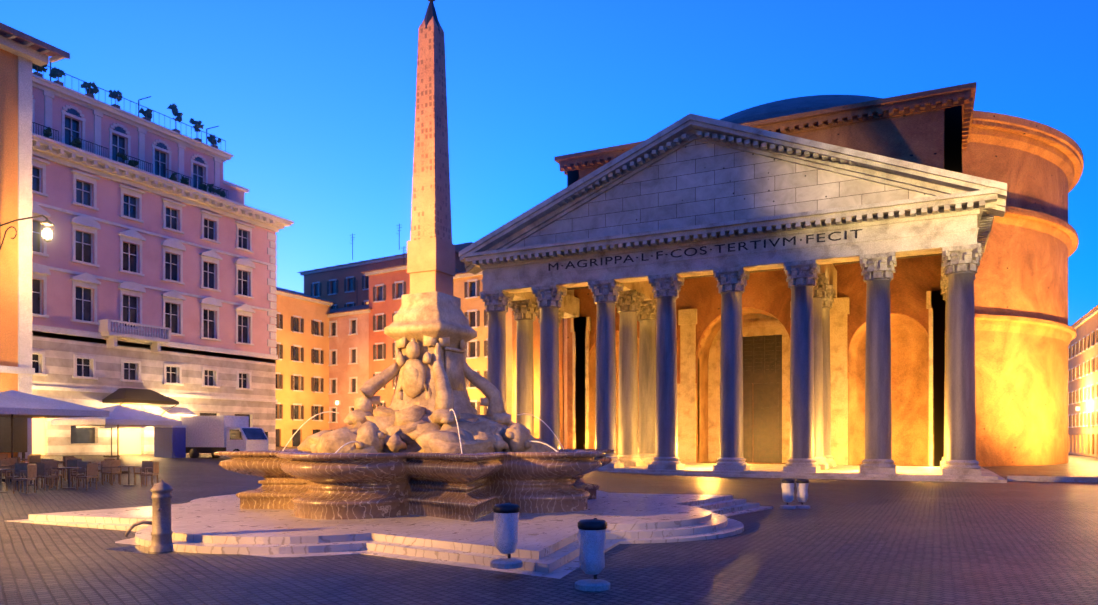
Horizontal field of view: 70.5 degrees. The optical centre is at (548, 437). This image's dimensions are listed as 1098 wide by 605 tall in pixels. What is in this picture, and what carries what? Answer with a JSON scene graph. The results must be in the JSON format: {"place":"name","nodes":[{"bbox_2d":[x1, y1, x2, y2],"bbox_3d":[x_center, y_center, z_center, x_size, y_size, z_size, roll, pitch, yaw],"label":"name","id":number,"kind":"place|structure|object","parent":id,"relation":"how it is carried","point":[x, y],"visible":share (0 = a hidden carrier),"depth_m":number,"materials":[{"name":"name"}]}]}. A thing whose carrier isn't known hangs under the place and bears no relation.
{"place":"outdoors","nodes":[
{"label":"outdoors","id":0,"kind":"place"},
{"bbox_2d":[102,388,178,415],"bbox_3d":[-30.638,-2.595,58.417,2.350,2.229,4.600,0,0,26],"label":"umbrella","id":1,"kind":"object","parent":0,"point":[119,396],"visible":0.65,"depth_m":57.62,"materials":[{"name":"beige fabric"}]},
{"bbox_2d":[32,87,275,362],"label":"pink hotel walls","id":2,"kind":"structure","parent":0,"point":[59,184],"depth_m":60.36,"materials":[{"name":"pink paint"}]},
{"bbox_2d":[32,118,248,387],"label":"hotel window frames","id":3,"kind":"structure","parent":2,"relation":"attached to","point":[129,254],"depth_m":59.62,"materials":[{"name":"wood"}]},
{"bbox_2d":[32,108,249,443],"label":"window panes","id":4,"kind":"structure","parent":3,"relation":"in","point":[82,435],"depth_m":59.32,"materials":[{"name":"black glass"}]},
{"bbox_2d":[276,287,336,303],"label":"house roof","id":5,"kind":"structure","parent":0,"point":[294,292],"depth_m":95.54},
{"bbox_2d":[0,446,1097,604],"bbox_3d":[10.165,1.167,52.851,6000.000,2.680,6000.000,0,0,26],"label":"ground","id":6,"kind":"structure","parent":0,"point":[861,542],"depth_m":13.11,"materials":[{"name":"grey stone"}]},
{"bbox_2d":[0,35,17,457],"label":"orange building walls","id":7,"kind":"structure","parent":6,"relation":"on","point":[9,207],"depth_m":34.37,"materials":[{"name":"orange paint"}]},
{"bbox_2d":[0,215,54,249],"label":"street lamp","id":8,"kind":"object","parent":7,"relation":"attached to","point":[46,222],"visible":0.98,"depth_m":32.84,"materials":[{"name":"metal"}]},
{"bbox_2d":[43,229,51,238],"bbox_3d":[-21.000,-8.543,32.511,0.304,0.416,0.320,0,0,26],"label":"light bulb","id":9,"kind":"object","parent":8,"relation":"attached to","point":[47,233],"visible":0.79,"depth_m":32.41,"materials":[{"name":"white glass"}]},
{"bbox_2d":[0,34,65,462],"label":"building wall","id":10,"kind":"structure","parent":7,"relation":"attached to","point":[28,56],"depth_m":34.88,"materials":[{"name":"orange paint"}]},
{"bbox_2d":[0,22,69,58],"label":"roof cornice","id":11,"kind":"structure","parent":7,"relation":"on","point":[23,37],"depth_m":34.42,"materials":[{"name":"beige stone"}]},
{"bbox_2d":[0,417,26,462],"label":"cafe menu board","id":12,"kind":"object","parent":6,"relation":"on","point":[19,434],"visible":0.55,"depth_m":34.13,"materials":[{"name":"wood"}]},
{"bbox_2d":[2,414,127,481],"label":"umbrella poles","id":13,"kind":"object","parent":6,"relation":"on","point":[111,455],"visible":0.46,"depth_m":35.84,"materials":[{"name":"wood"}]},
{"bbox_2d":[0,390,181,427],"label":"patio umbrellas","id":14,"kind":"object","parent":13,"relation":"on","point":[17,404],"visible":0.95,"depth_m":31.68},
{"bbox_2d":[0,459,139,492],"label":"tables","id":15,"kind":"object","parent":6,"relation":"on","point":[69,487],"visible":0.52,"depth_m":26.78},
{"bbox_2d":[0,454,158,493],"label":"chairs","id":16,"kind":"object","parent":6,"relation":"on","point":[38,468],"visible":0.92,"depth_m":27.75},
{"bbox_2d":[32,331,275,454],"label":"ground floor facade","id":17,"kind":"structure","parent":6,"relation":"on","point":[59,360],"depth_m":60.05,"materials":[{"name":"beige stone"}]},
{"bbox_2d":[32,404,179,454],"bbox_3d":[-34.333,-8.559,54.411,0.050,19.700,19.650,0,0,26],"label":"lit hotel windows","id":18,"kind":"structure","parent":17,"relation":"in","point":[129,440],"depth_m":58.86,"materials":[{"name":"yellow glass"}]},
{"bbox_2d":[159,407,197,415],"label":"hotel shop awnings","id":19,"kind":"object","parent":17,"relation":"attached to","point":[178,411],"visible":0.45,"depth_m":61.83,"materials":[{"name":"white fabric"}]},
{"bbox_2d":[32,73,293,401],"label":"building trim","id":20,"kind":"structure","parent":6,"relation":"on","point":[63,153],"depth_m":59.59,"materials":[{"name":"white paint"}]},
{"bbox_2d":[33,67,224,197],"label":"plant pots","id":21,"kind":"object","parent":20,"relation":"on","point":[37,73],"visible":0.17,"depth_m":58.92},
{"bbox_2d":[32,63,225,196],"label":"potted plants","id":22,"kind":"object","parent":21,"relation":"in","point":[95,90],"visible":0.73,"depth_m":59.43,"materials":[{"name":"green plant"}]},
{"bbox_2d":[32,62,227,198],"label":"balcony railings","id":23,"kind":"object","parent":20,"relation":"on","point":[130,156],"visible":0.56,"depth_m":59.66,"materials":[{"name":"black metal"}]},
{"bbox_2d":[154,427,185,457],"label":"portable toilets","id":24,"kind":"object","parent":6,"relation":"on","point":[169,442],"visible":0.9,"depth_m":55.26,"materials":[{"name":"plastic"}]},
{"bbox_2d":[153,426,186,427],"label":"portable toilet roofs","id":25,"kind":"structure","parent":24,"relation":"on","point":[171,426],"depth_m":55.16,"materials":[{"name":"white plastic"}]},
{"bbox_2d":[181,415,267,450],"bbox_3d":[-23.458,-0.294,56.226,6.470,2.600,2.200,0,0,26],"label":"delivery truck","id":26,"kind":"object","parent":6,"relation":"on","point":[207,431],"depth_m":55.23,"materials":[{"name":"white metal"}]},
{"bbox_2d":[189,448,239,457],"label":"truck wheels","id":27,"kind":"object","parent":26,"relation":"attached to","point":[193,453],"visible":0.27,"depth_m":56.16,"materials":[{"name":"black rubber"}]},
{"bbox_2d":[186,432,267,452],"bbox_3d":[-23.665,0.331,56.394,6.250,1.550,2.500,0,0,26],"label":"truck chassis","id":28,"kind":"object","parent":26,"relation":"attached to","point":[207,449],"visible":0.44,"depth_m":55.67,"materials":[{"name":"black metal"}]},
{"bbox_2d":[276,294,329,446],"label":"house walls","id":29,"kind":"structure","parent":6,"relation":"on","point":[287,397],"depth_m":93.93,"materials":[{"name":"paint"}]},
{"bbox_2d":[276,317,319,446],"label":"house glass","id":30,"kind":"object","parent":29,"relation":"in","point":[296,439],"visible":0.17,"depth_m":93.53,"materials":[{"name":"black glass"}]},
{"bbox_2d":[279,314,323,419],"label":"window shutters","id":31,"kind":"object","parent":29,"relation":"attached to","point":[302,378],"visible":0.27,"depth_m":93.84,"materials":[{"name":"brown wood"}]},
{"bbox_2d":[276,291,333,420],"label":"house trim","id":32,"kind":"structure","parent":29,"relation":"attached to","point":[305,299],"depth_m":93.56,"materials":[{"name":"beige paint"}]},
{"bbox_2d":[329,313,368,429],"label":"house walls","id":33,"kind":"structure","parent":6,"relation":"on","point":[342,371],"depth_m":96.36,"materials":[{"name":"orange paint"}]},
{"bbox_2d":[331,320,355,430],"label":"house glass","id":34,"kind":"object","parent":33,"relation":"in","point":[334,362],"visible":0.12,"depth_m":97.82,"materials":[{"name":"glass"}]},
{"bbox_2d":[327,309,369,422],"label":"house trim","id":35,"kind":"structure","parent":33,"relation":"attached to","point":[346,314],"depth_m":96.29,"materials":[{"name":"beige paint"}]},
{"bbox_2d":[327,304,372,314],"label":"house roof","id":36,"kind":"structure","parent":33,"relation":"on","point":[350,309],"depth_m":98.65,"materials":[{"name":"tile"}]},
{"bbox_2d":[304,253,465,308],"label":"house walls","id":37,"kind":"structure","parent":6,"relation":"on","point":[358,297],"depth_m":105.88,"materials":[{"name":"brown paint"}]},
{"bbox_2d":[311,276,363,307],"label":"window shutters","id":38,"kind":"object","parent":37,"relation":"attached to","point":[328,286],"visible":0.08,"depth_m":106.80,"materials":[{"name":"wood"}]},
{"bbox_2d":[315,276,368,308],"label":"house glass","id":39,"kind":"object","parent":37,"relation":"in","point":[333,287],"depth_m":105.98,"materials":[{"name":"blue glass"}]},
{"bbox_2d":[300,254,406,308],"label":"house trim","id":40,"kind":"structure","parent":37,"relation":"attached to","point":[353,265],"depth_m":105.40,"materials":[{"name":"beige stone"}]},
{"bbox_2d":[297,242,472,272],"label":"house roof","id":41,"kind":"structure","parent":37,"relation":"on","point":[459,247],"depth_m":100.72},
{"bbox_2d":[369,269,409,407],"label":"house walls","id":42,"kind":"structure","parent":6,"relation":"on","point":[389,306],"depth_m":92.60,"materials":[{"name":"paint"}]},
{"bbox_2d":[365,265,406,405],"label":"house trim","id":43,"kind":"structure","parent":42,"relation":"attached to","point":[386,271],"depth_m":92.66,"materials":[{"name":"beige stone"}]},
{"bbox_2d":[373,282,405,409],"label":"window shutters","id":44,"kind":"object","parent":42,"relation":"attached to","point":[384,325],"visible":0.27,"depth_m":92.59,"materials":[{"name":"brown wood"}]},
{"bbox_2d":[378,283,401,405],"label":"house glass","id":45,"kind":"object","parent":42,"relation":"in","point":[380,316],"visible":0.15,"depth_m":93.43,"materials":[{"name":"black glass"}]},
{"bbox_2d":[360,264,460,272],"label":"house roof","id":46,"kind":"structure","parent":42,"relation":"on","point":[457,271],"depth_m":93.05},
{"bbox_2d":[9,490,772,578],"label":"fountain steps","id":47,"kind":"structure","parent":6,"relation":"on","point":[548,545],"depth_m":15.50,"materials":[{"name":"stone"}]},
{"bbox_2d":[104,546,175,554],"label":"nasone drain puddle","id":48,"kind":"object","parent":47,"relation":"on","point":[139,549],"visible":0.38,"depth_m":13.99,"materials":[{"name":"grey liquid"}]},
{"bbox_2d":[125,480,172,551],"bbox_3d":[-7.061,1.393,13.792,0.775,1.300,0.502,0,0,-38],"label":"drinking fountain","id":49,"kind":"object","parent":47,"relation":"on","point":[160,523],"visible":0.96,"depth_m":13.77,"materials":[{"name":"metal"}]},
{"bbox_2d":[214,449,615,521],"bbox_3d":[-3.156,1.042,20.845,9.820,1.430,9.820,0,0,26],"label":"fountain basin","id":50,"kind":"object","parent":47,"relation":"on","point":[348,486],"visible":0.9,"depth_m":17.55,"materials":[{"name":"brown stone"}]},
{"bbox_2d":[297,405,558,453],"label":"fountain rocks","id":51,"kind":"object","parent":50,"relation":"on","point":[413,428],"visible":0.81,"depth_m":18.86,"materials":[{"name":"stone"}]},
{"bbox_2d":[343,291,513,425],"bbox_3d":[-3.164,-2.022,20.847,3.412,3.543,3.467,0,0,26],"label":"fountain pedestal sculpture","id":52,"kind":"object","parent":51,"relation":"on","point":[432,334],"visible":0.92,"depth_m":20.19,"materials":[{"name":"stone"}]},
{"bbox_2d":[407,237,454,295],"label":"obelisk base blocks","id":53,"kind":"structure","parent":52,"relation":"on","point":[430,264],"depth_m":20.50,"materials":[{"name":"beige stone"}]},
{"bbox_2d":[410,17,451,242],"bbox_3d":[-3.156,-8.389,20.845,0.800,6.310,0.800,0,0,26],"label":"obelisk","id":54,"kind":"object","parent":53,"relation":"on","point":[431,210],"visible":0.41,"depth_m":20.59,"materials":[{"name":"stone"}]},
{"bbox_2d":[424,0,439,30],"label":"obelisk finial","id":55,"kind":"object","parent":54,"relation":"on","point":[430,12],"visible":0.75,"depth_m":20.72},
{"bbox_2d":[490,558,522,568],"bbox_3d":[-0.627,1.841,11.413,0.480,0.090,0.480,0,0,26],"label":"trash can base","id":56,"kind":"object","parent":6,"relation":"on","point":[506,563],"visible":1,"depth_m":11.25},
{"bbox_2d":[493,503,519,557],"bbox_3d":[-0.623,1.381,11.420,0.400,0.850,0.416,0,0,26],"label":"litter bin frame","id":57,"kind":"object","parent":6,"relation":"on","point":[506,508],"visible":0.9,"depth_m":11.26,"materials":[{"name":"black metal"}]},
{"bbox_2d":[494,512,518,553],"bbox_3d":[-0.621,1.397,11.420,0.383,0.620,0.388,0,0,26],"label":"trash can","id":58,"kind":"object","parent":57,"relation":"hanging from","point":[505,533],"visible":0.96,"depth_m":11.27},
{"bbox_2d":[453,275,562,448],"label":"house walls","id":59,"kind":"structure","parent":6,"relation":"on","point":[480,363],"depth_m":84.75,"materials":[{"name":"orange paint"}]},
{"bbox_2d":[453,271,487,410],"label":"house trim","id":60,"kind":"structure","parent":59,"relation":"attached to","point":[464,275],"depth_m":84.80,"materials":[{"name":"beige paint"}]},
{"bbox_2d":[470,282,474,408],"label":"house glass","id":61,"kind":"object","parent":59,"relation":"in","point":[472,319],"visible":0.12,"depth_m":85.30,"materials":[{"name":"black glass"}]},
{"bbox_2d":[464,280,487,414],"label":"window shutters","id":62,"kind":"object","parent":59,"relation":"attached to","point":[478,324],"visible":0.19,"depth_m":84.44,"materials":[{"name":"brown wood"}]},
{"bbox_2d":[563,318,566,448],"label":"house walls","id":63,"kind":"structure","parent":6,"relation":"on","point":[565,383],"depth_m":91.27,"materials":[{"name":"paint"}]},
{"bbox_2d":[578,518,606,578],"bbox_3d":[0.588,1.512,10.438,0.400,0.850,0.421,0,0,26],"label":"litter bin frame","id":64,"kind":"object","parent":6,"relation":"on","point":[592,524],"visible":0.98,"depth_m":10.28,"materials":[{"name":"black metal"}]},
{"bbox_2d":[577,529,605,574],"bbox_3d":[0.575,1.526,10.421,0.378,0.620,0.391,0,0,26],"label":"trash can","id":65,"kind":"object","parent":64,"relation":"hanging from","point":[591,554],"visible":0.98,"depth_m":10.28,"materials":[{"name":"grey metal"}]},
{"bbox_2d":[575,579,609,590],"bbox_3d":[0.583,1.972,10.428,0.480,0.090,0.480,0,0,26],"label":"trash can base","id":66,"kind":"object","parent":6,"relation":"on","point":[592,585],"visible":0.98,"depth_m":10.28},
{"bbox_2d":[487,271,975,459],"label":"columns","id":67,"kind":"structure","parent":6,"relation":"on","point":[652,429],"depth_m":53.17,"materials":[{"name":"grey stone"}]},
{"bbox_2d":[479,243,980,322],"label":"column capitals","id":68,"kind":"object","parent":67,"relation":"on","point":[954,259],"visible":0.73,"depth_m":53.13,"materials":[{"name":"beige stone"}]},
{"bbox_2d":[462,188,1001,318],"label":"portico entablature","id":69,"kind":"structure","parent":68,"relation":"on","point":[930,232],"depth_m":50.38,"materials":[{"name":"beige stone"}]},
{"bbox_2d":[548,229,861,270],"bbox_3d":[9.574,-12.530,52.250,21.400,0.546,0.040,0,0,26],"label":"inscription","id":70,"kind":"object","parent":69,"relation":"attached to","point":[729,247],"visible":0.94,"depth_m":51.39,"materials":[{"name":"brown metal"}]},
{"bbox_2d":[510,140,932,247],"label":"pediment","id":71,"kind":"structure","parent":69,"relation":"on","point":[695,182],"depth_m":51.79,"materials":[{"name":"grey stone"}]},
{"bbox_2d":[470,131,995,268],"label":"portico modillions","id":72,"kind":"object","parent":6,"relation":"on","point":[985,224],"visible":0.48,"depth_m":50.83,"materials":[{"name":"beige stone"}]},
{"bbox_2d":[459,113,1006,274],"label":"pediment cornice","id":73,"kind":"structure","parent":72,"relation":"on","point":[920,178],"depth_m":50.06,"materials":[{"name":"beige stone"}]},
{"bbox_2d":[742,335,781,462],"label":"door","id":74,"kind":"structure","parent":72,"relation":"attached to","point":[762,398],"depth_m":68.61,"materials":[{"name":"brown metal"}]},
{"bbox_2d":[567,105,961,464],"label":"portico wall","id":75,"kind":"structure","parent":6,"relation":"on","point":[932,138],"depth_m":61.48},
{"bbox_2d":[571,290,945,466],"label":"portico marble cladding","id":76,"kind":"structure","parent":75,"relation":"attached to","point":[759,325],"depth_m":67.27,"materials":[{"name":"beige stone"}]},
{"bbox_2d":[589,308,928,465],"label":"arched niches","id":77,"kind":"object","parent":75,"relation":"attached to","point":[910,382],"visible":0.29,"depth_m":63.19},
{"bbox_2d":[554,82,975,174],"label":"roof cornice","id":78,"kind":"structure","parent":75,"relation":"attached to","point":[963,95],"depth_m":61.44,"materials":[{"name":"brown stone"}]},
{"bbox_2d":[781,479,793,504],"bbox_3d":[7.526,1.706,24.466,0.400,0.850,0.421,0,0,26],"label":"litter bin frame","id":79,"kind":"object","parent":6,"relation":"on","point":[787,480],"visible":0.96,"depth_m":24.31,"materials":[{"name":"black metal"}]},
{"bbox_2d":[781,483,793,501],"bbox_3d":[7.511,1.721,24.462,0.406,0.620,0.372,0,0,26],"label":"trash can","id":80,"kind":"object","parent":79,"relation":"hanging from","point":[787,492],"visible":0.98,"depth_m":24.32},
{"bbox_2d":[780,505,795,508],"bbox_3d":[7.521,2.166,24.456,0.480,0.090,0.480,0,0,26],"label":"trash can base","id":81,"kind":"object","parent":6,"relation":"on","point":[787,506],"visible":0.96,"depth_m":24.28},
{"bbox_2d":[595,463,1006,482],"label":"portico floor","id":82,"kind":"structure","parent":6,"relation":"on","point":[905,473],"depth_m":49.55,"materials":[{"name":"stone"}]},
{"bbox_2d":[599,454,980,475],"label":"pantheon column bases","id":83,"kind":"object","parent":82,"relation":"on","point":[887,466],"visible":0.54,"depth_m":50.72,"materials":[{"name":"white stone"}]},
{"bbox_2d":[796,479,808,504],"bbox_3d":[8.017,1.710,24.559,0.400,0.850,0.421,0,0,26],"label":"litter bin frame","id":84,"kind":"object","parent":6,"relation":"on","point":[802,480],"visible":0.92,"depth_m":24.41,"materials":[{"name":"black metal"}]},
{"bbox_2d":[796,483,808,501],"bbox_3d":[8.010,1.725,24.548,0.374,0.620,0.407,0,0,26],"label":"trash can","id":85,"kind":"object","parent":84,"relation":"hanging from","point":[802,492],"visible":1,"depth_m":24.41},
{"bbox_2d":[795,505,809,508],"bbox_3d":[8.012,2.170,24.549,0.480,0.090,0.480,0,0,26],"label":"trash can base","id":86,"kind":"object","parent":6,"relation":"on","point":[803,506],"visible":0.79,"depth_m":24.35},
{"bbox_2d":[701,141,1067,466],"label":"rotunda wall","id":87,"kind":"structure","parent":6,"relation":"on","point":[1021,387],"depth_m":70.03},
{"bbox_2d":[720,95,882,123],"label":"dome","id":88,"kind":"structure","parent":87,"relation":"on","point":[786,107],"depth_m":78.07,"materials":[{"name":"grey metal"}]},
{"bbox_2d":[740,110,1083,344],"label":"rotunda cornices","id":89,"kind":"object","parent":87,"relation":"attached to","point":[1061,150],"visible":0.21,"depth_m":69.88,"materials":[{"name":"beige stone"}]},
{"bbox_2d":[1007,476,1097,482],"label":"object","id":90,"kind":"structure","parent":6,"relation":"on","point":[1055,479],"depth_m":44.40,"materials":[{"name":"stone"}]},
{"bbox_2d":[1068,312,1097,456],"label":"street house walls","id":91,"kind":"structure","parent":6,"relation":"on","point":[1082,440],"depth_m":108.61,"materials":[{"name":"paint"}]},
{"bbox_2d":[1068,307,1097,427],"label":"house trim","id":92,"kind":"structure","parent":91,"relation":"attached to","point":[1086,318],"depth_m":109.17,"materials":[{"name":"beige paint"}]},
{"bbox_2d":[1069,332,1096,426],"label":"house shutters","id":93,"kind":"object","parent":91,"relation":"attached to","point":[1085,388],"visible":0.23,"depth_m":108.22,"materials":[{"name":"brown wood"}]},
{"bbox_2d":[1071,305,1097,326],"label":"roof cornice","id":94,"kind":"structure","parent":91,"relation":"on","point":[1085,315],"depth_m":105.28,"materials":[{"name":"beige stone"}]},
{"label":"house","id":95,"kind":"object","parent":6,"relation":"on","visible":0},
{"bbox_2d":[351,224,406,289],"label":"rooftop antennas","id":96,"kind":"object","parent":95,"relation":"on","point":[399,245],"visible":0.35,"depth_m":104.52,"materials":[{"name":"metal"}]},
{"bbox_2d":[0,0,1097,325],"label":"sky","id":97,"kind":"structure","parent":0,"point":[313,102],"materials":[{"name":"blue"}]},
{"bbox_2d":[620,263,836,300],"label":"portico beams","id":98,"kind":"structure","parent":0,"point":[646,288],"depth_m":59.83,"materials":[{"name":"beige stone"}]},
{"bbox_2d":[566,253,941,289],"bbox_3d":[13.363,-17.084,59.358,35.000,7.420,13.900,0,0,26],"label":"portico roof timber","id":99,"kind":"object","parent":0,"point":[938,254],"depth_m":61.37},
{"label":"fountain water","id":100,"kind":"structure","parent":0,"visible":0},
{"bbox_2d":[283,409,563,452],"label":"water jets","id":101,"kind":"object","parent":100,"relation":"in","point":[457,426],"visible":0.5,"depth_m":19.64,"materials":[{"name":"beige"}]}
]}

